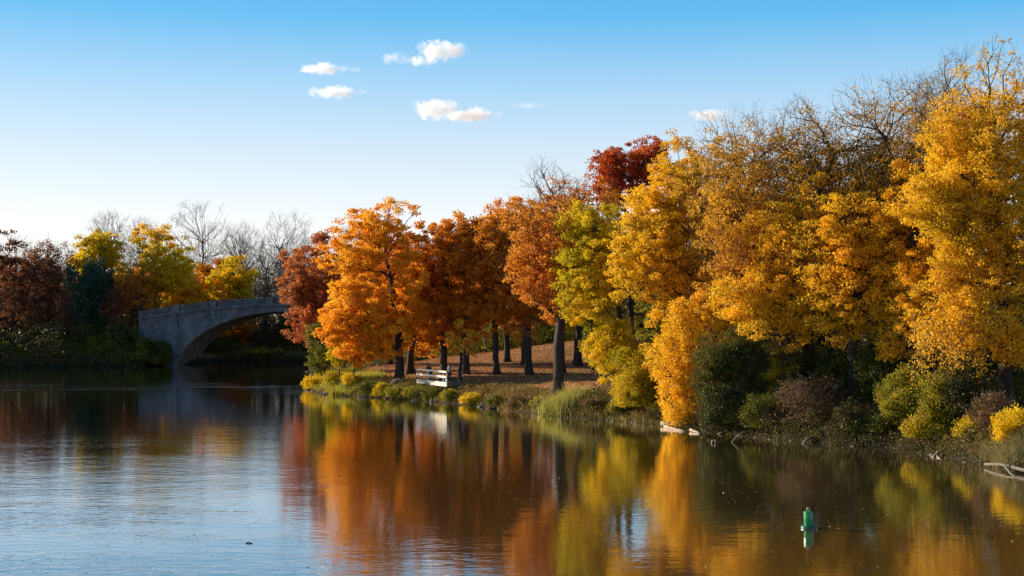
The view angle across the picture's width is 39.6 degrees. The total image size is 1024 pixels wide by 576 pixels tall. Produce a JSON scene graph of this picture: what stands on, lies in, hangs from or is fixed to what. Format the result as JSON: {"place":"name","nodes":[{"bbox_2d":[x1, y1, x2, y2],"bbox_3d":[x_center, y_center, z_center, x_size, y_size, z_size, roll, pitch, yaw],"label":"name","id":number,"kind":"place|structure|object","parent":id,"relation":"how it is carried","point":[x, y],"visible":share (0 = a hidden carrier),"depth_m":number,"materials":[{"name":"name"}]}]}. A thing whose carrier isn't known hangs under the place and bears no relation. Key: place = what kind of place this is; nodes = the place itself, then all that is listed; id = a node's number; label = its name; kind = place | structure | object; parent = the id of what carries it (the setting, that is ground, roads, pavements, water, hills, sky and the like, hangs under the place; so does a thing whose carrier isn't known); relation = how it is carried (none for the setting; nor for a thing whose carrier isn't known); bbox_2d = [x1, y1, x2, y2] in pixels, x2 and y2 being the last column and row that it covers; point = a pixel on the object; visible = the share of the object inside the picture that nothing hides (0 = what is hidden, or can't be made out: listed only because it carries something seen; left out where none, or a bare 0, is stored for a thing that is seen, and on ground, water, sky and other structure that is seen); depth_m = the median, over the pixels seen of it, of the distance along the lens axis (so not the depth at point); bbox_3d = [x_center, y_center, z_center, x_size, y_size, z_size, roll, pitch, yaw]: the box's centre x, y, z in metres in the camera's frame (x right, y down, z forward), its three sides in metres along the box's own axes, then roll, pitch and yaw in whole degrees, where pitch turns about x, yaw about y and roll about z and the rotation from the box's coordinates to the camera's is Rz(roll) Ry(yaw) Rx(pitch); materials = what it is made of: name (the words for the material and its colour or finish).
{"place":"outdoors","nodes":[
{"label":"outdoors","id":0,"kind":"place"},
{"bbox_2d":[0,362,1023,575],"bbox_3d":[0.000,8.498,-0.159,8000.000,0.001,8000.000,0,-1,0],"label":"lake water","id":1,"kind":"structure","parent":0,"point":[350,456],"depth_m":67.99,"materials":[{"name":"blue liquid"}]},
{"bbox_2d":[305,366,387,395],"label":"shoreline plants","id":2,"kind":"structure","parent":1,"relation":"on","point":[367,372],"depth_m":152.90,"materials":[{"name":"green plant"}]},
{"bbox_2d":[800,507,816,528],"bbox_3d":[11.807,9.211,56.633,0.660,0.984,0.660,-2,0,-17],"label":"channel buoy","id":3,"kind":"object","parent":1,"relation":"on","point":[808,520],"visible":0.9,"depth_m":56.46,"materials":[{"name":"green plastic"}]},
{"bbox_2d":[0,315,1023,471],"bbox_3d":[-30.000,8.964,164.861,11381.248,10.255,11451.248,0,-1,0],"label":"ground","id":4,"kind":"structure","parent":0,"point":[203,358],"depth_m":143.21,"materials":[{"name":"brown soil"}]},
{"bbox_2d":[0,279,26,341],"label":"sapling","id":5,"kind":"object","parent":4,"relation":"on","point":[7,301],"visible":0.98,"depth_m":238.79,"materials":[{"name":"brown plant"}]},
{"bbox_2d":[0,229,40,336],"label":"maple tree","id":6,"kind":"object","parent":4,"relation":"on","point":[5,261],"visible":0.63,"depth_m":245.85,"materials":[{"name":"red plant"}]},
{"bbox_2d":[19,293,48,335],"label":"sapling","id":7,"kind":"object","parent":4,"relation":"on","point":[30,303],"visible":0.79,"depth_m":238.28,"materials":[{"name":"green plant"}]},
{"bbox_2d":[15,323,57,353],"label":"waterside shrub","id":8,"kind":"object","parent":4,"relation":"on","point":[32,334],"visible":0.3,"depth_m":235.38,"materials":[{"name":"green plant"}]},
{"bbox_2d":[12,246,61,328],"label":"maple tree","id":9,"kind":"object","parent":4,"relation":"on","point":[20,271],"visible":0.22,"depth_m":250.22,"materials":[{"name":"red plant"}]},
{"bbox_2d":[12,234,81,328],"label":"ash tree","id":10,"kind":"object","parent":4,"relation":"on","point":[51,275],"visible":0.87,"depth_m":242.00,"materials":[{"name":"brown plant"}]},
{"bbox_2d":[62,322,97,354],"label":"waterside shrub","id":11,"kind":"object","parent":4,"relation":"on","point":[81,333],"visible":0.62,"depth_m":235.72,"materials":[{"name":"green plant"}]},
{"bbox_2d":[1,268,168,341],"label":"bank woods","id":12,"kind":"object","parent":4,"relation":"on","point":[117,314],"visible":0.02,"depth_m":263.26,"materials":[{"name":"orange plant"}]},
{"bbox_2d":[62,256,117,330],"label":"evergreen tree","id":13,"kind":"object","parent":4,"relation":"on","point":[90,290],"visible":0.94,"depth_m":239.22,"materials":[{"name":"green plant"}]},
{"bbox_2d":[66,228,125,332],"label":"maple tree","id":14,"kind":"object","parent":4,"relation":"on","point":[98,243],"visible":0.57,"depth_m":248.61,"materials":[{"name":"yellow plant"}]},
{"bbox_2d":[82,333,119,356],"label":"waterside shrub","id":15,"kind":"object","parent":4,"relation":"on","point":[94,344],"visible":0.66,"depth_m":235.03,"materials":[{"name":"green plant"}]},
{"bbox_2d":[83,208,136,274],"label":"bare tree","id":16,"kind":"object","parent":4,"relation":"on","point":[114,236],"visible":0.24,"depth_m":280.03,"materials":[{"name":"grey plant"}]},
{"bbox_2d":[96,281,127,330],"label":"sapling","id":17,"kind":"object","parent":4,"relation":"on","point":[111,308],"visible":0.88,"depth_m":238.70,"materials":[{"name":"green plant"}]},
{"bbox_2d":[104,325,135,355],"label":"waterside shrub","id":18,"kind":"object","parent":4,"relation":"on","point":[122,331],"visible":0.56,"depth_m":236.55,"materials":[{"name":"green plant"}]},
{"bbox_2d":[104,262,164,340],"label":"oak tree","id":19,"kind":"object","parent":4,"relation":"on","point":[146,288],"visible":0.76,"depth_m":241.56,"materials":[{"name":"brown plant"}]},
{"bbox_2d":[124,286,148,336],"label":"sapling","id":20,"kind":"object","parent":4,"relation":"on","point":[142,307],"visible":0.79,"depth_m":240.41,"materials":[{"name":"brown plant"}]},
{"bbox_2d":[122,337,154,359],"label":"waterside shrub","id":21,"kind":"object","parent":4,"relation":"on","point":[140,344],"visible":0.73,"depth_m":235.33,"materials":[{"name":"green plant"}]},
{"bbox_2d":[119,215,163,267],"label":"bare tree","id":22,"kind":"object","parent":4,"relation":"on","point":[135,250],"visible":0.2,"depth_m":284.33,"materials":[{"name":"grey plant"}]},
{"bbox_2d":[114,222,198,311],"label":"maple tree","id":23,"kind":"object","parent":4,"relation":"on","point":[169,271],"visible":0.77,"depth_m":246.68,"materials":[{"name":"yellow plant"}]},
{"bbox_2d":[142,340,172,365],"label":"waterside shrub","id":24,"kind":"object","parent":4,"relation":"on","point":[161,350],"visible":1,"depth_m":235.72,"materials":[{"name":"green plant"}]},
{"bbox_2d":[159,272,210,307],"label":"maple tree","id":25,"kind":"object","parent":4,"relation":"on","point":[190,294],"visible":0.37,"depth_m":259.37,"materials":[{"name":"orange plant"}]},
{"bbox_2d":[164,198,240,271],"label":"bare tree","id":26,"kind":"object","parent":4,"relation":"on","point":[203,253],"visible":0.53,"depth_m":281.68,"materials":[{"name":"grey plant"}]},
{"bbox_2d":[193,257,230,301],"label":"oak tree","id":27,"kind":"object","parent":4,"relation":"on","point":[205,270],"visible":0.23,"depth_m":268.51,"materials":[{"name":"yellow plant"}]},
{"bbox_2d":[0,340,434,376],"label":"bank undergrowth","id":28,"kind":"object","parent":4,"relation":"on","point":[128,363],"visible":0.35,"depth_m":232.99,"materials":[{"name":"green plant"}]},
{"bbox_2d":[204,334,239,350],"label":"dark shrub","id":29,"kind":"object","parent":4,"relation":"on","point":[218,344],"visible":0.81,"depth_m":256.25,"materials":[{"name":"green plant"}]},
{"bbox_2d":[204,254,260,328],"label":"maple tree","id":30,"kind":"object","parent":4,"relation":"on","point":[236,285],"visible":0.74,"depth_m":262.34,"materials":[{"name":"yellow plant"}]},
{"bbox_2d":[216,318,258,347],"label":"maple tree","id":31,"kind":"object","parent":4,"relation":"on","point":[237,332],"visible":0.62,"depth_m":261.96,"materials":[{"name":"brown plant"}]},
{"bbox_2d":[215,220,270,324],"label":"bare tree","id":32,"kind":"object","parent":4,"relation":"on","point":[244,246],"visible":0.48,"depth_m":284.89,"materials":[{"name":"grey plant"}]},
{"bbox_2d":[0,311,503,365],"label":"bank thicket","id":33,"kind":"object","parent":4,"relation":"on","point":[18,332],"visible":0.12,"depth_m":235.54,"materials":[{"name":"green plant"}]},
{"bbox_2d":[243,315,280,349],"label":"grey shrub","id":34,"kind":"object","parent":4,"relation":"on","point":[269,337],"visible":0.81,"depth_m":260.77,"materials":[{"name":"green plant"}]},
{"bbox_2d":[245,237,289,321],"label":"bare tree","id":35,"kind":"object","parent":4,"relation":"on","point":[261,286],"visible":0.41,"depth_m":291.72,"materials":[{"name":"grey plant"}]},
{"bbox_2d":[254,210,313,317],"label":"bare tree","id":36,"kind":"object","parent":4,"relation":"on","point":[280,261],"visible":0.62,"depth_m":281.79,"materials":[{"name":"grey plant"}]},
{"bbox_2d":[275,317,312,349],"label":"bush","id":37,"kind":"object","parent":4,"relation":"on","point":[281,341],"visible":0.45,"depth_m":259.99,"materials":[{"name":"green plant"}]},
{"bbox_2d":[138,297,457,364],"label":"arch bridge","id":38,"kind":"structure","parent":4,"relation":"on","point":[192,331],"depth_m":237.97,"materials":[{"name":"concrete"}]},
{"bbox_2d":[275,228,346,365],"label":"maple tree","id":39,"kind":"object","parent":4,"relation":"on","point":[304,287],"visible":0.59,"depth_m":180.05,"materials":[{"name":"red plant"}]},
{"bbox_2d":[300,373,321,388],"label":"bank plant","id":40,"kind":"object","parent":4,"relation":"on","point":[308,381],"visible":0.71,"depth_m":159.27,"materials":[{"name":"yellow plant"}]},
{"bbox_2d":[303,321,347,375],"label":"young maple","id":41,"kind":"object","parent":4,"relation":"on","point":[318,351],"visible":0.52,"depth_m":162.46,"materials":[{"name":"green plant"}]},
{"bbox_2d":[324,344,348,386],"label":"sapling","id":42,"kind":"object","parent":4,"relation":"on","point":[336,364],"visible":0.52,"depth_m":151.69,"materials":[{"name":"yellow plant"}]},
{"bbox_2d":[19,256,669,332],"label":"distant woods","id":43,"kind":"object","parent":4,"relation":"on","point":[256,293],"depth_m":301.14,"materials":[{"name":"brown plant"}]},
{"bbox_2d":[345,342,366,382],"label":"tree","id":44,"kind":"object","parent":4,"relation":"on","point":[355,361],"visible":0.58,"depth_m":150.73,"materials":[{"name":"orange plant"}]},
{"bbox_2d":[310,196,433,379],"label":"oak tree","id":45,"kind":"object","parent":4,"relation":"on","point":[350,315],"visible":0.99,"depth_m":147.86,"materials":[{"name":"orange plant"}]},
{"bbox_2d":[393,234,448,373],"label":"oak tree","id":46,"kind":"object","parent":4,"relation":"on","point":[425,344],"visible":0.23,"depth_m":153.43,"materials":[{"name":"orange plant"}]},
{"bbox_2d":[304,376,551,410],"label":"edge weeds","id":47,"kind":"object","parent":4,"relation":"on","point":[499,393],"visible":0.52,"depth_m":137.33,"materials":[{"name":"green plant"}]},
{"bbox_2d":[415,385,442,397],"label":"bank plant","id":48,"kind":"object","parent":4,"relation":"on","point":[432,391],"visible":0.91,"depth_m":140.24,"materials":[{"name":"green plant"}]},
{"bbox_2d":[416,368,471,386],"bbox_3d":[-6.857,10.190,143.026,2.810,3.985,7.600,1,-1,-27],"label":"bench","id":49,"kind":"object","parent":4,"relation":"on","point":[439,382],"depth_m":141.03,"materials":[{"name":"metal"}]},
{"bbox_2d":[410,213,487,374],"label":"oak tree","id":50,"kind":"object","parent":4,"relation":"on","point":[443,242],"visible":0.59,"depth_m":150.24,"materials":[{"name":"orange plant"}]},
{"bbox_2d":[444,318,482,380],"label":"oak tree","id":51,"kind":"object","parent":4,"relation":"on","point":[459,341],"visible":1,"depth_m":142.69,"materials":[{"name":"orange plant"}]},
{"bbox_2d":[446,209,498,374],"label":"oak tree","id":52,"kind":"object","parent":4,"relation":"on","point":[460,257],"visible":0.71,"depth_m":148.55,"materials":[{"name":"orange plant"}]},
{"bbox_2d":[458,208,524,374],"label":"oak tree","id":53,"kind":"object","parent":4,"relation":"on","point":[501,319],"visible":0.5,"depth_m":146.88,"materials":[{"name":"orange plant"}]},
{"bbox_2d":[487,269,536,361],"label":"oak tree","id":54,"kind":"object","parent":4,"relation":"on","point":[506,357],"depth_m":177.54,"materials":[{"name":"brown plant"}]},
{"bbox_2d":[502,394,526,408],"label":"bank plant","id":55,"kind":"object","parent":4,"relation":"on","point":[515,400],"visible":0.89,"depth_m":125.38,"materials":[{"name":"brown plant"}]},
{"bbox_2d":[481,211,553,375],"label":"oak tree","id":56,"kind":"object","parent":4,"relation":"on","point":[530,314],"visible":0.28,"depth_m":144.75,"materials":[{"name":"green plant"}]},
{"bbox_2d":[484,195,550,364],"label":"oak tree","id":57,"kind":"object","parent":4,"relation":"on","point":[517,199],"visible":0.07,"depth_m":166.79,"materials":[{"name":"orange plant"}]},
{"bbox_2d":[415,284,662,357],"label":"grove thicket","id":58,"kind":"object","parent":4,"relation":"on","point":[544,335],"visible":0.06,"depth_m":214.65,"materials":[{"name":"brown plant"}]},
{"bbox_2d":[493,186,607,396],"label":"oak tree","id":59,"kind":"object","parent":4,"relation":"on","point":[533,260],"visible":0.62,"depth_m":122.82,"materials":[{"name":"orange plant"}]},
{"bbox_2d":[520,152,585,372],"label":"bare tree","id":60,"kind":"object","parent":4,"relation":"on","point":[553,194],"visible":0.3,"depth_m":149.80,"materials":[{"name":"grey plant"}]},
{"bbox_2d":[359,338,767,406],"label":"fallen leaves","id":61,"kind":"object","parent":4,"relation":"on","point":[538,364],"visible":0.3,"depth_m":163.16,"materials":[{"name":"brown plant"}]},
{"bbox_2d":[532,382,600,417],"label":"tall pale grass","id":62,"kind":"structure","parent":4,"relation":"on","point":[560,402],"depth_m":119.43,"materials":[{"name":"plant"}]},
{"bbox_2d":[534,161,623,366],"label":"ash tree","id":63,"kind":"object","parent":4,"relation":"on","point":[578,362],"visible":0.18,"depth_m":161.49,"materials":[{"name":"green plant"}]},
{"bbox_2d":[548,200,641,384],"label":"honey locust","id":64,"kind":"object","parent":4,"relation":"on","point":[588,283],"visible":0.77,"depth_m":117.58,"materials":[{"name":"yellow plant"}]},
{"bbox_2d":[578,291,611,372],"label":"young tree","id":65,"kind":"object","parent":4,"relation":"on","point":[591,325],"visible":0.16,"depth_m":149.61,"materials":[{"name":"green plant"}]},
{"bbox_2d":[578,316,638,400],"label":"willow shrub","id":66,"kind":"object","parent":4,"relation":"on","point":[607,330],"visible":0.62,"depth_m":116.32,"materials":[{"name":"plant"}]},
{"bbox_2d":[585,135,670,348],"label":"red maple","id":67,"kind":"object","parent":4,"relation":"on","point":[635,169],"visible":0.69,"depth_m":166.84,"materials":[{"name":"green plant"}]},
{"bbox_2d":[607,264,655,347],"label":"tree","id":68,"kind":"object","parent":4,"relation":"on","point":[624,308],"visible":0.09,"depth_m":189.00,"materials":[{"name":"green plant"}]},
{"bbox_2d":[606,343,670,407],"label":"willow shrub","id":69,"kind":"object","parent":4,"relation":"on","point":[634,382],"visible":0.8,"depth_m":112.14,"materials":[{"name":"yellow plant"}]},
{"bbox_2d":[633,241,690,343],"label":"tree","id":70,"kind":"object","parent":4,"relation":"on","point":[637,318],"visible":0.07,"depth_m":174.36,"materials":[{"name":"yellow plant"}]},
{"bbox_2d":[312,373,1023,461],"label":"bank undergrowth","id":71,"kind":"object","parent":4,"relation":"on","point":[542,393],"visible":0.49,"depth_m":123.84,"materials":[{"name":"green plant"}]},
{"bbox_2d":[643,298,709,426],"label":"maple tree","id":72,"kind":"object","parent":4,"relation":"on","point":[678,363],"visible":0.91,"depth_m":105.20,"materials":[{"name":"yellow plant"}]},
{"bbox_2d":[603,127,760,401],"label":"maple tree","id":73,"kind":"object","parent":4,"relation":"on","point":[660,242],"visible":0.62,"depth_m":110.86,"materials":[{"name":"yellow plant"}]},
{"bbox_2d":[693,390,739,429],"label":"thicket shrub","id":74,"kind":"object","parent":4,"relation":"on","point":[711,427],"visible":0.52,"depth_m":101.75,"materials":[{"name":"green plant"}]},
{"bbox_2d":[687,324,803,428],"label":"green shrub","id":75,"kind":"object","parent":4,"relation":"on","point":[744,366],"visible":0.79,"depth_m":101.39,"materials":[{"name":"green plant"}]},
{"bbox_2d":[733,392,788,427],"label":"thicket shrub","id":76,"kind":"object","parent":4,"relation":"on","point":[755,406],"visible":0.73,"depth_m":98.71,"materials":[{"name":"green plant"}]},
{"bbox_2d":[663,97,864,374],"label":"ash tree","id":77,"kind":"object","parent":4,"relation":"on","point":[726,261],"visible":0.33,"depth_m":103.79,"materials":[{"name":"yellow plant"}]},
{"bbox_2d":[705,199,841,381],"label":"maple tree","id":78,"kind":"object","parent":4,"relation":"on","point":[750,298],"visible":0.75,"depth_m":100.27,"materials":[{"name":"yellow plant"}]},
{"bbox_2d":[758,344,798,415],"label":"thicket shrub","id":79,"kind":"object","parent":4,"relation":"on","point":[772,373],"visible":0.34,"depth_m":100.67,"materials":[{"name":"green plant"}]},
{"bbox_2d":[541,381,1023,471],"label":"shore weeds","id":80,"kind":"object","parent":4,"relation":"on","point":[602,391],"visible":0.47,"depth_m":94.50,"materials":[{"name":"green plant"}]},
{"bbox_2d":[757,369,849,431],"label":"twiggy shrub","id":81,"kind":"object","parent":4,"relation":"on","point":[803,395],"visible":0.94,"depth_m":96.73,"materials":[{"name":"brown plant"}]},
{"bbox_2d":[743,90,915,405],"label":"ash tree","id":82,"kind":"object","parent":4,"relation":"on","point":[790,153],"visible":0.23,"depth_m":101.79,"materials":[{"name":"brown plant"}]},
{"bbox_2d":[789,331,876,403],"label":"green shrub","id":83,"kind":"object","parent":4,"relation":"on","point":[831,363],"visible":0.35,"depth_m":100.33,"materials":[{"name":"green plant"}]},
{"bbox_2d":[783,171,918,407],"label":"maple tree","id":84,"kind":"object","parent":4,"relation":"on","point":[845,296],"visible":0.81,"depth_m":97.57,"materials":[{"name":"yellow plant"}]},
{"bbox_2d":[826,397,877,436],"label":"thicket shrub","id":85,"kind":"object","parent":4,"relation":"on","point":[846,416],"visible":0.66,"depth_m":93.49,"materials":[{"name":"green plant"}]},
{"bbox_2d":[712,292,1023,382],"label":"wood thicket","id":86,"kind":"object","parent":4,"relation":"on","point":[862,341],"visible":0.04,"depth_m":118.91,"materials":[{"name":"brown plant"}]},
{"bbox_2d":[848,405,895,436],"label":"thicket shrub","id":87,"kind":"object","parent":4,"relation":"on","point":[870,421],"visible":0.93,"depth_m":92.36,"materials":[{"name":"green plant"}]},
{"bbox_2d":[842,340,909,407],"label":"green shrub","id":88,"kind":"object","parent":4,"relation":"on","point":[870,369],"visible":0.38,"depth_m":97.16,"materials":[{"name":"green plant"}]},
{"bbox_2d":[813,70,974,351],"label":"ash tree","id":89,"kind":"object","parent":4,"relation":"on","point":[910,156],"visible":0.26,"depth_m":100.57,"materials":[{"name":"brown plant"}]},
{"bbox_2d":[872,362,930,427],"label":"olive shrub","id":90,"kind":"object","parent":4,"relation":"on","point":[898,398],"visible":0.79,"depth_m":91.76,"materials":[{"name":"green plant"}]},
{"bbox_2d":[867,158,960,377],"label":"maple tree","id":91,"kind":"object","parent":4,"relation":"on","point":[907,273],"visible":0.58,"depth_m":95.61,"materials":[{"name":"plant"}]},
{"bbox_2d":[898,409,954,440],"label":"thicket shrub","id":92,"kind":"object","parent":4,"relation":"on","point":[918,428],"visible":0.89,"depth_m":88.99,"materials":[{"name":"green plant"}]},
{"bbox_2d":[910,362,978,427],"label":"olive shrub","id":93,"kind":"object","parent":4,"relation":"on","point":[932,404],"visible":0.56,"depth_m":89.45,"materials":[{"name":"green plant"}]},
{"bbox_2d":[874,43,1015,394],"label":"ash tree","id":94,"kind":"object","parent":4,"relation":"on","point":[945,85],"visible":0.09,"depth_m":104.39,"materials":[{"name":"brown plant"}]},
{"bbox_2d":[882,35,1023,410],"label":"cottonwood tree","id":95,"kind":"object","parent":4,"relation":"on","point":[963,149],"visible":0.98,"depth_m":89.98,"materials":[{"name":"yellow plant"}]},
{"bbox_2d":[931,346,1004,423],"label":"thicket shrub","id":96,"kind":"object","parent":4,"relation":"on","point":[961,384],"visible":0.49,"depth_m":88.80,"materials":[{"name":"green plant"}]},
{"bbox_2d":[951,413,990,437],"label":"yellow shrub","id":97,"kind":"object","parent":4,"relation":"on","point":[962,423],"visible":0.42,"depth_m":85.32,"materials":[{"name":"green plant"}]},
{"bbox_2d":[933,322,1023,408],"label":"green shrub","id":98,"kind":"object","parent":4,"relation":"on","point":[1018,380],"visible":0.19,"depth_m":93.94,"materials":[{"name":"green plant"}]},
{"bbox_2d":[960,385,1019,434],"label":"twiggy shrub","id":99,"kind":"object","parent":4,"relation":"on","point":[994,401],"visible":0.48,"depth_m":83.81,"materials":[{"name":"brown plant"}]},
{"bbox_2d":[964,425,1023,470],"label":"corner grass","id":100,"kind":"structure","parent":4,"relation":"on","point":[996,459],"depth_m":79.27,"materials":[{"name":"beige plant"}]},
{"bbox_2d":[988,402,1023,442],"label":"yellow shrub","id":101,"kind":"object","parent":4,"relation":"on","point":[1013,419],"visible":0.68,"depth_m":80.49,"materials":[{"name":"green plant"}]},
{"bbox_2d":[0,0,1023,314],"label":"sky","id":102,"kind":"structure","parent":0,"point":[321,109],"materials":[{"name":"blue"}]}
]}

